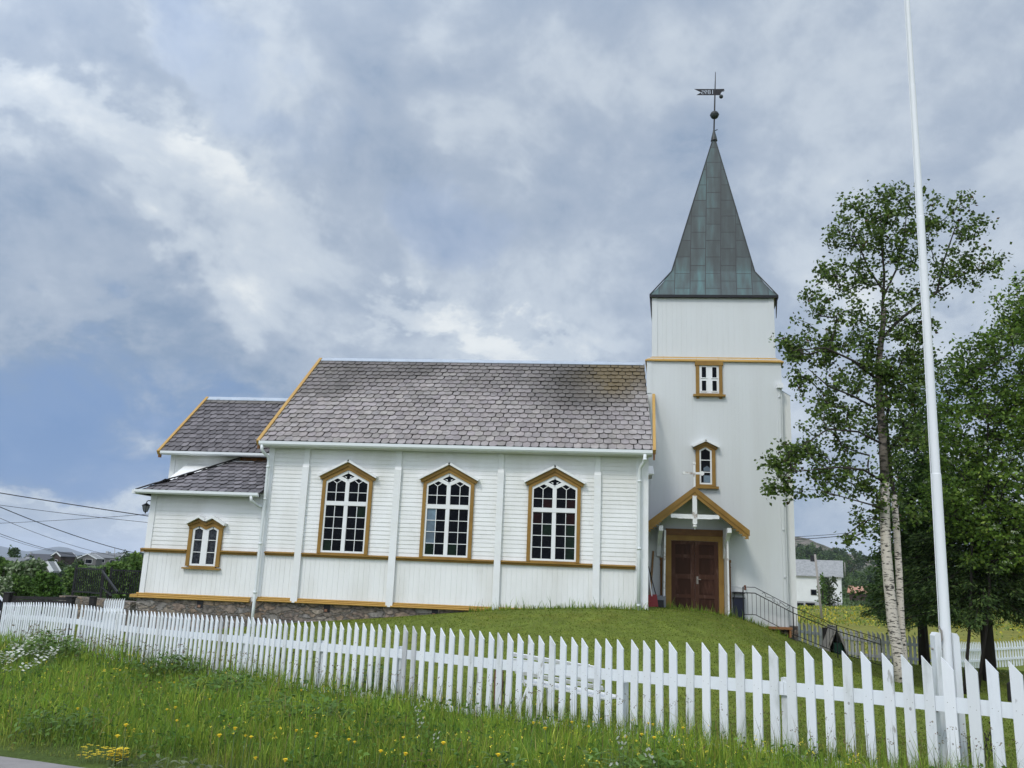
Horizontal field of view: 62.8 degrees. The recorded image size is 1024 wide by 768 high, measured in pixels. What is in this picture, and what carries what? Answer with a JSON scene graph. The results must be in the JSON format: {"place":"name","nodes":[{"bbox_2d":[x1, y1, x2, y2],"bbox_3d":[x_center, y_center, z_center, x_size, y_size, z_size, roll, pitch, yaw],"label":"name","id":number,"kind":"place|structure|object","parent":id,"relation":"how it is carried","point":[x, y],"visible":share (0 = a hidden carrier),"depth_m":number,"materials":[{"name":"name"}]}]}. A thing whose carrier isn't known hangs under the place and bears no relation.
{"place":"outdoors","nodes":[
{"label":"outdoors","id":0,"kind":"place"},
{"bbox_2d":[1,534,80,555],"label":"overhead cable","id":1,"kind":"object","parent":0,"point":[41,547],"visible":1,"depth_m":90.19,"materials":[{"name":"grey plastic"}]},
{"bbox_2d":[0,756,82,767],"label":"road","id":2,"kind":"structure","parent":0,"point":[7,762],"depth_m":7.37,"materials":[{"name":"grey asphalt"}]},
{"bbox_2d":[0,546,85,557],"bbox_3d":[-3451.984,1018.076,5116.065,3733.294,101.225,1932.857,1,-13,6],"label":"mountain","id":3,"kind":"structure","parent":0,"point":[3,551],"depth_m":4620.63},
{"bbox_2d":[0,518,117,556],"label":"overhead cable","id":4,"kind":"object","parent":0,"point":[54,539],"visible":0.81,"depth_m":70.17,"materials":[{"name":"grey plastic"}]},
{"bbox_2d":[0,507,142,554],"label":"overhead cable","id":5,"kind":"object","parent":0,"point":[65,532],"visible":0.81,"depth_m":46.55,"materials":[{"name":"grey plastic"}]},
{"bbox_2d":[0,623,1023,767],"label":"grass","id":6,"kind":"structure","parent":0,"point":[184,715],"depth_m":9.33,"materials":[{"name":"green plant"}]},
{"bbox_2d":[0,565,1023,767],"bbox_3d":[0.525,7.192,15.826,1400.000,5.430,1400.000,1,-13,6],"label":"ground","id":7,"kind":"structure","parent":0,"point":[71,761],"depth_m":18.83,"materials":[{"name":"green plant"}]},
{"bbox_2d":[0,556,10,577],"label":"edge tree","id":8,"kind":"object","parent":7,"relation":"on","point":[3,563],"visible":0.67,"depth_m":44.48,"materials":[{"name":"green plant"}]},
{"bbox_2d":[0,574,13,597],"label":"pale bush","id":9,"kind":"object","parent":7,"relation":"on","point":[6,583],"visible":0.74,"depth_m":31.81,"materials":[{"name":"green plant"}]},
{"bbox_2d":[0,596,18,628],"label":"parked car","id":10,"kind":"object","parent":7,"relation":"on","point":[1,598],"visible":0.02,"depth_m":27.92,"materials":[{"name":"white paint"}]},
{"bbox_2d":[7,545,20,557],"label":"dark tree","id":11,"kind":"object","parent":7,"relation":"on","point":[12,551],"visible":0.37,"depth_m":165.53,"materials":[{"name":"green plant"}]},
{"bbox_2d":[9,647,21,664],"bbox_3d":[-10.370,5.762,17.483,0.221,0.508,0.239,-10,-17,43],"label":"cow parsley","id":12,"kind":"object","parent":7,"relation":"on","point":[13,648],"visible":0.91,"depth_m":17.50,"materials":[{"name":"white plant"}]},
{"bbox_2d":[4,557,32,561],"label":"grey roof cottage","id":13,"kind":"structure","parent":7,"relation":"on","point":[19,559],"depth_m":99.35,"materials":[{"name":"grey"}]},
{"bbox_2d":[17,643,28,662],"bbox_3d":[-10.697,5.921,18.268,0.270,0.567,0.239,-4,-14,27],"label":"cow parsley","id":14,"kind":"object","parent":7,"relation":"on","point":[22,646],"visible":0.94,"depth_m":18.32,"materials":[{"name":"white plant"}]},
{"bbox_2d":[10,573,35,611],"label":"round bush","id":15,"kind":"object","parent":7,"relation":"on","point":[22,586],"visible":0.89,"depth_m":34.62,"materials":[{"name":"green plant"}]},
{"bbox_2d":[3,557,47,625],"bbox_3d":[-22.644,9.748,38.593,1.900,3.554,1.574,1,-13,6],"label":"blossoming tree","id":16,"kind":"object","parent":7,"relation":"on","point":[31,568],"visible":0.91,"depth_m":38.57,"materials":[{"name":"green plant"}]},
{"bbox_2d":[26,552,52,560],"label":"long dark house","id":17,"kind":"structure","parent":7,"relation":"on","point":[45,557],"depth_m":255.31,"materials":[{"name":"grey"}]},
{"bbox_2d":[34,654,47,672],"bbox_3d":[-9.008,5.409,15.984,0.201,0.483,0.235,-2,-13,18],"label":"cow parsley","id":18,"kind":"object","parent":7,"relation":"on","point":[43,660],"visible":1,"depth_m":16.00,"materials":[{"name":"white plant"}]},
{"bbox_2d":[31,570,65,621],"bbox_3d":[-18.743,8.700,33.748,1.340,2.448,1.100,1,-13,6],"label":"green bush","id":19,"kind":"object","parent":7,"relation":"on","point":[47,584],"visible":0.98,"depth_m":33.64,"materials":[{"name":"green plant"}]},
{"bbox_2d":[9,628,88,663],"bbox_3d":[-10.801,6.128,19.523,1.791,0.829,1.798,1,-13,6],"label":"leafy weed","id":20,"kind":"object","parent":7,"relation":"on","point":[55,643],"visible":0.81,"depth_m":19.48,"materials":[{"name":"green plant"}]},
{"bbox_2d":[43,649,54,674],"bbox_3d":[-9.331,5.592,16.811,0.232,0.530,0.254,11,-16,-35],"label":"cow parsley","id":21,"kind":"object","parent":7,"relation":"on","point":[48,659],"visible":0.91,"depth_m":16.80,"materials":[{"name":"green"}]},
{"bbox_2d":[0,592,98,636],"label":"dark rail fence","id":22,"kind":"object","parent":7,"relation":"on","point":[8,597],"visible":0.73,"depth_m":26.61,"materials":[{"name":"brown wood"}]},
{"bbox_2d":[45,561,60,574],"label":"white gable shed","id":23,"kind":"structure","parent":7,"relation":"on","point":[52,566],"depth_m":68.03,"materials":[{"name":"grey"}]},
{"bbox_2d":[8,704,108,740],"bbox_3d":[-4.797,3.626,8.934,0.922,0.385,0.918,6,-13,-17],"label":"leafy weed","id":24,"kind":"object","parent":7,"relation":"on","point":[45,712],"visible":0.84,"depth_m":8.92,"materials":[{"name":"green plant"}]},
{"bbox_2d":[56,560,67,594],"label":"tree","id":25,"kind":"object","parent":7,"relation":"on","point":[60,564],"visible":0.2,"depth_m":106.87,"materials":[{"name":"green plant"}]},
{"bbox_2d":[51,552,76,563],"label":"brown gable house","id":26,"kind":"structure","parent":7,"relation":"on","point":[69,558],"depth_m":233.91,"materials":[{"name":"brown"}]},
{"bbox_2d":[5,549,143,615],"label":"forest","id":27,"kind":"object","parent":7,"relation":"on","point":[127,597],"visible":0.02,"depth_m":83.14,"materials":[{"name":"green plant"}]},
{"bbox_2d":[69,558,84,569],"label":"field edge bush","id":28,"kind":"object","parent":7,"relation":"on","point":[79,562],"visible":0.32,"depth_m":136.17,"materials":[{"name":"green plant"}]},
{"bbox_2d":[60,564,100,597],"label":"thicket bush","id":29,"kind":"object","parent":7,"relation":"on","point":[68,582],"visible":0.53,"depth_m":42.39,"materials":[{"name":"green plant"}]},
{"bbox_2d":[77,553,103,564],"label":"white gable wing","id":30,"kind":"structure","parent":7,"relation":"on","point":[92,559],"depth_m":281.52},
{"bbox_2d":[77,744,108,762],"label":"flower clump","id":31,"kind":"object","parent":7,"relation":"on","point":[97,754],"visible":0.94,"depth_m":7.60,"materials":[{"name":"yellow plant"}]},
{"bbox_2d":[57,596,136,625],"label":"stone wall","id":32,"kind":"structure","parent":7,"relation":"on","point":[84,601],"depth_m":27.78,"materials":[{"name":"grey stone"}]},
{"bbox_2d":[71,565,141,598],"bbox_3d":[-13.752,6.921,29.110,3.408,1.100,1.490,-8,-16,39],"label":"iron fence","id":33,"kind":"object","parent":32,"relation":"on","point":[109,583],"visible":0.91,"depth_m":29.38,"materials":[{"name":"black metal"}]},
{"bbox_2d":[90,551,125,564],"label":"grey bungalow","id":34,"kind":"object","parent":7,"relation":"on","point":[108,558],"visible":0.46,"depth_m":293.95,"materials":[{"name":"grey"}]},
{"bbox_2d":[100,598,124,633],"bbox_3d":[-12.247,7.128,25.651,1.491,1.166,0.055,-9,-17,41],"label":"picket fence","id":35,"kind":"object","parent":7,"relation":"on","point":[114,605],"visible":0.44,"depth_m":25.67,"materials":[{"name":"white paint"}]},
{"bbox_2d":[113,734,119,767],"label":"dandelion","id":36,"kind":"object","parent":7,"relation":"on","point":[117,735],"visible":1,"depth_m":6.91,"materials":[{"name":"yellow plant"}]},
{"bbox_2d":[106,747,128,766],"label":"flower clump","id":37,"kind":"object","parent":7,"relation":"on","point":[118,756],"visible":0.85,"depth_m":7.49,"materials":[{"name":"yellow plant"}]},
{"bbox_2d":[96,553,141,599],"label":"tall thicket","id":38,"kind":"object","parent":7,"relation":"on","point":[132,562],"visible":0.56,"depth_m":40.48,"materials":[{"name":"green plant"}]},
{"bbox_2d":[121,723,128,767],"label":"dandelion","id":39,"kind":"object","parent":7,"relation":"on","point":[126,724],"visible":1,"depth_m":7.25,"materials":[{"name":"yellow plant"}]},
{"bbox_2d":[127,551,142,600],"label":"yellow green bush","id":40,"kind":"object","parent":7,"relation":"on","point":[138,555],"visible":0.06,"depth_m":48.64,"materials":[{"name":"green plant"}]},
{"bbox_2d":[114,635,176,658],"bbox_3d":[-8.569,6.248,19.721,1.478,0.672,1.415,6,-13,-16],"label":"leafy weed","id":41,"kind":"object","parent":7,"relation":"on","point":[141,647],"visible":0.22,"depth_m":19.63,"materials":[{"name":"green plant"}]},
{"bbox_2d":[108,754,222,767],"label":"leafy weed","id":42,"kind":"object","parent":7,"relation":"on","point":[157,762],"visible":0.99,"depth_m":7.30,"materials":[{"name":"green plant"}]},
{"bbox_2d":[130,649,214,678],"bbox_3d":[-6.830,5.641,16.857,1.644,0.591,1.742,1,-13,6],"label":"leafy weed","id":43,"kind":"object","parent":7,"relation":"on","point":[174,660],"visible":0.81,"depth_m":16.64,"materials":[{"name":"green plant"}]},
{"bbox_2d":[217,734,221,767],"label":"dandelion","id":44,"kind":"object","parent":7,"relation":"on","point":[219,735],"visible":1,"depth_m":6.82,"materials":[{"name":"yellow plant"}]},
{"bbox_2d":[167,669,273,699],"bbox_3d":[-4.611,4.792,13.238,1.631,0.497,1.621,13,-17,-40],"label":"leafy weed","id":45,"kind":"object","parent":7,"relation":"on","point":[221,681],"visible":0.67,"depth_m":13.23,"materials":[{"name":"green plant"}]},
{"bbox_2d":[230,727,235,767],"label":"dandelion","id":46,"kind":"object","parent":7,"relation":"on","point":[232,747],"visible":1,"depth_m":7.18,"materials":[{"name":"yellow plant"}]},
{"bbox_2d":[274,637,313,672],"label":"dry stalks","id":47,"kind":"object","parent":7,"relation":"on","point":[292,655],"visible":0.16,"depth_m":17.32,"materials":[{"name":"brown"}]},
{"bbox_2d":[242,692,357,726],"bbox_3d":[-2.688,4.135,10.562,1.480,0.439,1.478,1,-13,6],"label":"leafy weed","id":48,"kind":"object","parent":7,"relation":"on","point":[306,705],"visible":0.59,"depth_m":10.63,"materials":[{"name":"green plant"}]},
{"bbox_2d":[348,662,391,691],"bbox_3d":[-2.404,5.104,14.590,1.104,0.561,1.069,-9,-17,40],"label":"leafy weed","id":49,"kind":"object","parent":7,"relation":"on","point":[373,675],"visible":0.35,"depth_m":14.52,"materials":[{"name":"green plant"}]},
{"bbox_2d":[402,751,433,767],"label":"leafy weed","id":50,"kind":"object","parent":7,"relation":"on","point":[418,760],"visible":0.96,"depth_m":6.58,"materials":[{"name":"green plant"}]},
{"bbox_2d":[415,705,421,743],"bbox_3d":[-1.042,3.750,9.200,0.075,0.445,0.083,-6,-15,32],"label":"cow parsley","id":51,"kind":"object","parent":7,"relation":"on","point":[417,718],"visible":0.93,"depth_m":9.20,"materials":[{"name":"white plant"}]},
{"bbox_2d":[417,717,423,756],"bbox_3d":[-0.915,3.507,8.286,0.071,0.421,0.079,-3,-14,24],"label":"cow parsley","id":52,"kind":"object","parent":7,"relation":"on","point":[419,730],"visible":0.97,"depth_m":8.31,"materials":[{"name":"green"}]},
{"bbox_2d":[433,731,439,763],"bbox_3d":[-0.681,3.286,7.427,0.067,0.397,0.074,1,-13,5],"label":"cow parsley","id":53,"kind":"object","parent":7,"relation":"on","point":[434,746],"visible":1,"depth_m":7.43,"materials":[{"name":"green"}]},
{"bbox_2d":[2,654,882,767],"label":"buttercups","id":54,"kind":"object","parent":7,"relation":"on","point":[436,729],"visible":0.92,"depth_m":8.19,"materials":[{"name":"yellow plant"}]},
{"bbox_2d":[129,72,797,640],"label":"church","id":55,"kind":"structure","parent":7,"relation":"on","point":[345,488],"depth_m":24.82,"materials":[{"name":"wood"}]},
{"bbox_2d":[1,493,147,515],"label":"overhead cable","id":56,"kind":"object","parent":55,"relation":"attached to","point":[73,504],"visible":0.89,"depth_m":34.88,"materials":[{"name":"grey plastic"}]},
{"bbox_2d":[1,505,147,522],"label":"overhead cable","id":57,"kind":"object","parent":55,"relation":"attached to","point":[73,514],"visible":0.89,"depth_m":40.73,"materials":[{"name":"grey plastic"}]},
{"bbox_2d":[12,514,145,522],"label":"overhead cable","id":58,"kind":"object","parent":55,"relation":"attached to","point":[74,519],"visible":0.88,"depth_m":52.08,"materials":[{"name":"grey plastic"}]},
{"bbox_2d":[142,500,150,512],"bbox_3d":[-10.901,3.659,25.016,0.298,0.423,0.260,1,-13,6],"label":"wall lantern","id":59,"kind":"object","parent":55,"relation":"attached to","point":[146,506],"depth_m":24.95,"materials":[{"name":"black paint"}]},
{"bbox_2d":[181,515,227,569],"bbox_3d":[-8.996,4.621,24.476,1.246,1.548,0.230,1,-13,6],"label":"window","id":60,"kind":"structure","parent":55,"relation":"in","point":[205,537],"depth_m":24.52,"materials":[{"name":"paint"}]},
{"bbox_2d":[316,459,377,554],"bbox_3d":[-4.832,3.551,24.312,1.769,2.727,0.220,1,-13,6],"label":"window","id":61,"kind":"structure","parent":55,"relation":"in","point":[344,482],"depth_m":24.34,"materials":[{"name":"paint"}]},
{"bbox_2d":[418,462,478,558],"bbox_3d":[-1.853,3.601,24.002,1.769,2.727,0.220,1,-13,6],"label":"window","id":62,"kind":"structure","parent":55,"relation":"in","point":[438,485],"depth_m":24.03,"materials":[{"name":"paint"}]},
{"bbox_2d":[524,465,585,562],"bbox_3d":[1.187,3.651,23.685,1.769,2.727,0.220,1,-13,6],"label":"window","id":63,"kind":"structure","parent":55,"relation":"in","point":[553,484],"depth_m":23.71,"materials":[{"name":"paint"}]},
{"bbox_2d":[671,540,694,609],"bbox_3d":[5.168,5.814,25.337,0.693,2.115,0.041,1,-13,6],"label":"door","id":64,"kind":"structure","parent":55,"relation":"in","point":[682,552],"depth_m":25.34,"materials":[{"name":"red wood"}]},
{"bbox_2d":[692,439,719,488],"bbox_3d":[5.998,2.473,25.939,0.847,1.528,0.230,1,-13,6],"label":"window","id":65,"kind":"structure","parent":55,"relation":"in","point":[705,449],"depth_m":25.98,"materials":[{"name":"paint"}]},
{"bbox_2d":[694,541,718,613],"bbox_3d":[5.863,5.817,25.230,0.698,2.115,0.113,1,-13,6],"label":"door","id":66,"kind":"structure","parent":55,"relation":"in","point":[706,553],"depth_m":25.25,"materials":[{"name":"red wood"}]},
{"bbox_2d":[693,361,725,398],"bbox_3d":[6.244,-0.139,26.546,0.995,1.215,0.127,1,-13,6],"label":"window","id":67,"kind":"structure","parent":55,"relation":"in","point":[709,382],"depth_m":26.57,"materials":[{"name":"paint"}]},
{"bbox_2d":[474,655,505,710],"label":"dry stalks","id":68,"kind":"object","parent":7,"relation":"on","point":[493,681],"visible":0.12,"depth_m":12.56,"materials":[{"name":"brown"}]},
{"bbox_2d":[482,747,530,767],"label":"leafy weed","id":69,"kind":"object","parent":7,"relation":"on","point":[507,761],"visible":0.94,"depth_m":7.09,"materials":[{"name":"green plant"}]},
{"bbox_2d":[0,602,1023,767],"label":"picket fence","id":70,"kind":"object","parent":7,"relation":"on","point":[788,688],"visible":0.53,"depth_m":10.47,"materials":[{"name":"paint"}]},
{"bbox_2d":[513,652,615,721],"bbox_3d":[0.777,4.414,12.125,0.789,0.885,1.746,14,-17,-41],"label":"bench","id":71,"kind":"object","parent":7,"relation":"on","point":[590,692],"visible":0.41,"depth_m":12.05,"materials":[{"name":"white wood"}]},
{"bbox_2d":[583,747,656,767],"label":"leafy weed","id":72,"kind":"object","parent":7,"relation":"on","point":[613,766],"visible":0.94,"depth_m":7.24,"materials":[{"name":"green plant"}]},
{"bbox_2d":[616,734,626,765],"bbox_3d":[0.914,3.176,7.003,0.090,0.480,0.081,13,-16,-39],"label":"cow parsley","id":73,"kind":"object","parent":7,"relation":"on","point":[621,747],"visible":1,"depth_m":7.03,"materials":[{"name":"white plant"}]},
{"bbox_2d":[644,748,654,763],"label":"cow parsley","id":74,"kind":"object","parent":7,"relation":"on","point":[649,749],"visible":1,"depth_m":6.51,"materials":[{"name":"white plant"}]},
{"bbox_2d":[621,749,680,767],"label":"leafy weed","id":75,"kind":"object","parent":7,"relation":"on","point":[660,753],"visible":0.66,"depth_m":7.45,"materials":[{"name":"green plant"}]},
{"bbox_2d":[649,551,653,594],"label":"wooden beam","id":76,"kind":"structure","parent":7,"relation":"on","point":[652,561],"depth_m":25.37,"materials":[{"name":"brown wood"}]},
{"bbox_2d":[648,560,657,606],"bbox_3d":[4.032,5.854,24.626,0.267,1.364,0.685,6,-13,-16],"label":"snow shovel","id":77,"kind":"object","parent":7,"relation":"on","point":[652,601],"visible":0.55,"depth_m":24.31,"materials":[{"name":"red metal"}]},
{"bbox_2d":[648,566,663,606],"bbox_3d":[4.251,5.976,24.754,0.312,1.158,0.768,3,-13,-3],"label":"yard broom","id":78,"kind":"object","parent":7,"relation":"on","point":[660,603],"visible":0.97,"depth_m":24.31,"materials":[{"name":"black paint"}]},
{"bbox_2d":[657,595,665,606],"bbox_3d":[4.366,6.390,24.662,0.300,0.320,0.300,1,-13,6],"label":"grey crate","id":79,"kind":"object","parent":7,"relation":"on","point":[660,597],"visible":0.54,"depth_m":24.53,"materials":[{"name":"grey plastic"}]},
{"bbox_2d":[732,592,744,617],"bbox_3d":[6.747,6.589,24.974,0.360,0.770,0.340,1,-13,6],"label":"litter bin","id":80,"kind":"object","parent":7,"relation":"on","point":[737,604],"visible":0.82,"depth_m":24.85,"materials":[{"name":"black plastic"}]},
{"bbox_2d":[769,626,792,637],"bbox_3d":[7.848,7.269,24.575,0.680,0.280,0.280,1,-13,6],"label":"wooden step","id":81,"kind":"object","parent":7,"relation":"on","point":[789,629],"visible":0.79,"depth_m":24.46,"materials":[{"name":"brown wood"}]},
{"bbox_2d":[742,587,881,665],"bbox_3d":[9.032,7.330,24.872,4.662,2.402,0.304,6,-13,-14],"label":"iron railing","id":82,"kind":"object","parent":7,"relation":"on","point":[857,633],"visible":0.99,"depth_m":24.72,"materials":[{"name":"black metal"}]},
{"bbox_2d":[814,553,822,618],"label":"utility pole","id":83,"kind":"object","parent":7,"relation":"on","point":[819,594],"visible":0.85,"depth_m":75.00,"materials":[{"name":"grey wood"}]},
{"bbox_2d":[796,555,843,609],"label":"white house","id":84,"kind":"structure","parent":7,"relation":"on","point":[806,584],"depth_m":134.17,"materials":[{"name":"grey"}]},
{"bbox_2d":[814,572,827,609],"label":"garden shrub","id":85,"kind":"object","parent":7,"relation":"on","point":[823,595],"visible":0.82,"depth_m":112.93,"materials":[{"name":"green plant"}]},
{"bbox_2d":[820,576,843,605],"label":"garden tree","id":86,"kind":"object","parent":7,"relation":"on","point":[830,589],"visible":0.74,"depth_m":114.52,"materials":[{"name":"green plant"}]},
{"bbox_2d":[820,624,847,655],"bbox_3d":[10.340,8.245,27.019,0.692,0.911,1.000,1,-13,6],"label":"frame shelter","id":87,"kind":"object","parent":7,"relation":"on","point":[827,638],"visible":0.53,"depth_m":26.84,"materials":[{"name":"grey wood"}]},
{"bbox_2d":[832,642,842,654],"bbox_3d":[10.395,8.456,26.759,0.270,0.380,0.300,1,-13,6],"label":"green waste bin","id":88,"kind":"object","parent":7,"relation":"on","point":[840,650],"visible":0.43,"depth_m":26.63,"materials":[{"name":"green plastic"}]},
{"bbox_2d":[847,586,868,600],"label":"rusty shed","id":89,"kind":"structure","parent":7,"relation":"on","point":[852,596],"depth_m":166.10,"materials":[{"name":"brown metal"}]},
{"bbox_2d":[798,622,930,664],"bbox_3d":[12.744,9.384,29.914,6.076,1.687,0.269,5,-13,-14],"label":"shaded picket fence","id":90,"kind":"object","parent":7,"relation":"on","point":[914,644],"visible":0.27,"depth_m":29.80,"materials":[{"name":"grey wood"}]},
{"bbox_2d":[863,582,880,606],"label":"bush","id":91,"kind":"object","parent":7,"relation":"on","point":[870,604],"visible":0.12,"depth_m":145.85,"materials":[{"name":"green plant"}]},
{"bbox_2d":[754,179,1014,682],"bbox_3d":[9.576,0.917,21.463,7.116,13.437,2.196,3,-13,-1],"label":"birch tree","id":92,"kind":"object","parent":7,"relation":"on","point":[795,454],"visible":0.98,"depth_m":21.57,"materials":[{"name":"green plant"}]},
{"bbox_2d":[836,359,972,666],"bbox_3d":[12.659,3.967,26.852,4.440,10.026,3.535,1,-13,6],"label":"bushy tree","id":93,"kind":"object","parent":7,"relation":"on","point":[905,482],"visible":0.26,"depth_m":26.61,"materials":[{"name":"green plant"}]},
{"bbox_2d":[795,542,1021,609],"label":"forest","id":94,"kind":"object","parent":7,"relation":"on","point":[802,551],"visible":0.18,"depth_m":415.52,"materials":[{"name":"green plant"}]},
{"bbox_2d":[797,605,1023,656],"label":"meadow flowers","id":95,"kind":"object","parent":7,"relation":"on","point":[837,608],"visible":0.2,"depth_m":69.29,"materials":[{"name":"green plant"}]},
{"bbox_2d":[857,518,996,664],"bbox_3d":[14.444,7.454,29.705,4.360,5.428,4.108,1,-13,6],"label":"spruce","id":96,"kind":"object","parent":7,"relation":"on","point":[880,582],"visible":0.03,"depth_m":29.39,"materials":[{"name":"green plant"}]},
{"bbox_2d":[904,0,968,767],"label":"flagpole","id":97,"kind":"object","parent":7,"relation":"on","point":[945,643],"visible":0.92,"depth_m":8.74,"materials":[{"name":"metal"}]},
{"bbox_2d":[863,458,1023,680],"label":"spruce tree","id":98,"kind":"object","parent":7,"relation":"on","point":[958,582],"visible":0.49,"depth_m":23.81,"materials":[{"name":"plant"}]},
{"bbox_2d":[900,270,1023,693],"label":"rowan tree","id":99,"kind":"object","parent":7,"relation":"on","point":[999,414],"visible":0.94,"depth_m":23.51,"materials":[{"name":"green plant"}]},
{"bbox_2d":[982,721,992,766],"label":"dry stalks","id":100,"kind":"object","parent":7,"relation":"on","point":[987,739],"visible":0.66,"depth_m":8.88,"materials":[{"name":"brown"}]},
{"bbox_2d":[960,640,1023,667],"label":"picket fence","id":101,"kind":"object","parent":7,"relation":"on","point":[975,650],"visible":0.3,"depth_m":38.85,"materials":[{"name":"white paint"}]},
{"bbox_2d":[1007,682,1011,701],"bbox_3d":[11.891,7.396,19.971,0.140,0.570,0.100,1,-13,6],"label":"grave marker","id":102,"kind":"object","parent":7,"relation":"on","point":[1009,698],"visible":0.35,"depth_m":19.96,"materials":[{"name":"grey stone"}]},
{"bbox_2d":[0,0,1023,556],"label":"sky","id":103,"kind":"structure","parent":0,"point":[200,199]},
{"bbox_2d":[795,532,870,539],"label":"overhead cable","id":104,"kind":"object","parent":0,"point":[824,537],"visible":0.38,"depth_m":61.13,"materials":[{"name":"grey plastic"}]},
{"bbox_2d":[795,536,1019,598],"bbox_3d":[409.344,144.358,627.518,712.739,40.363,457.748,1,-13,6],"label":"hill","id":105,"kind":"structure","parent":0,"point":[803,541],"depth_m":558.58,"materials":[{"name":"green plant"}]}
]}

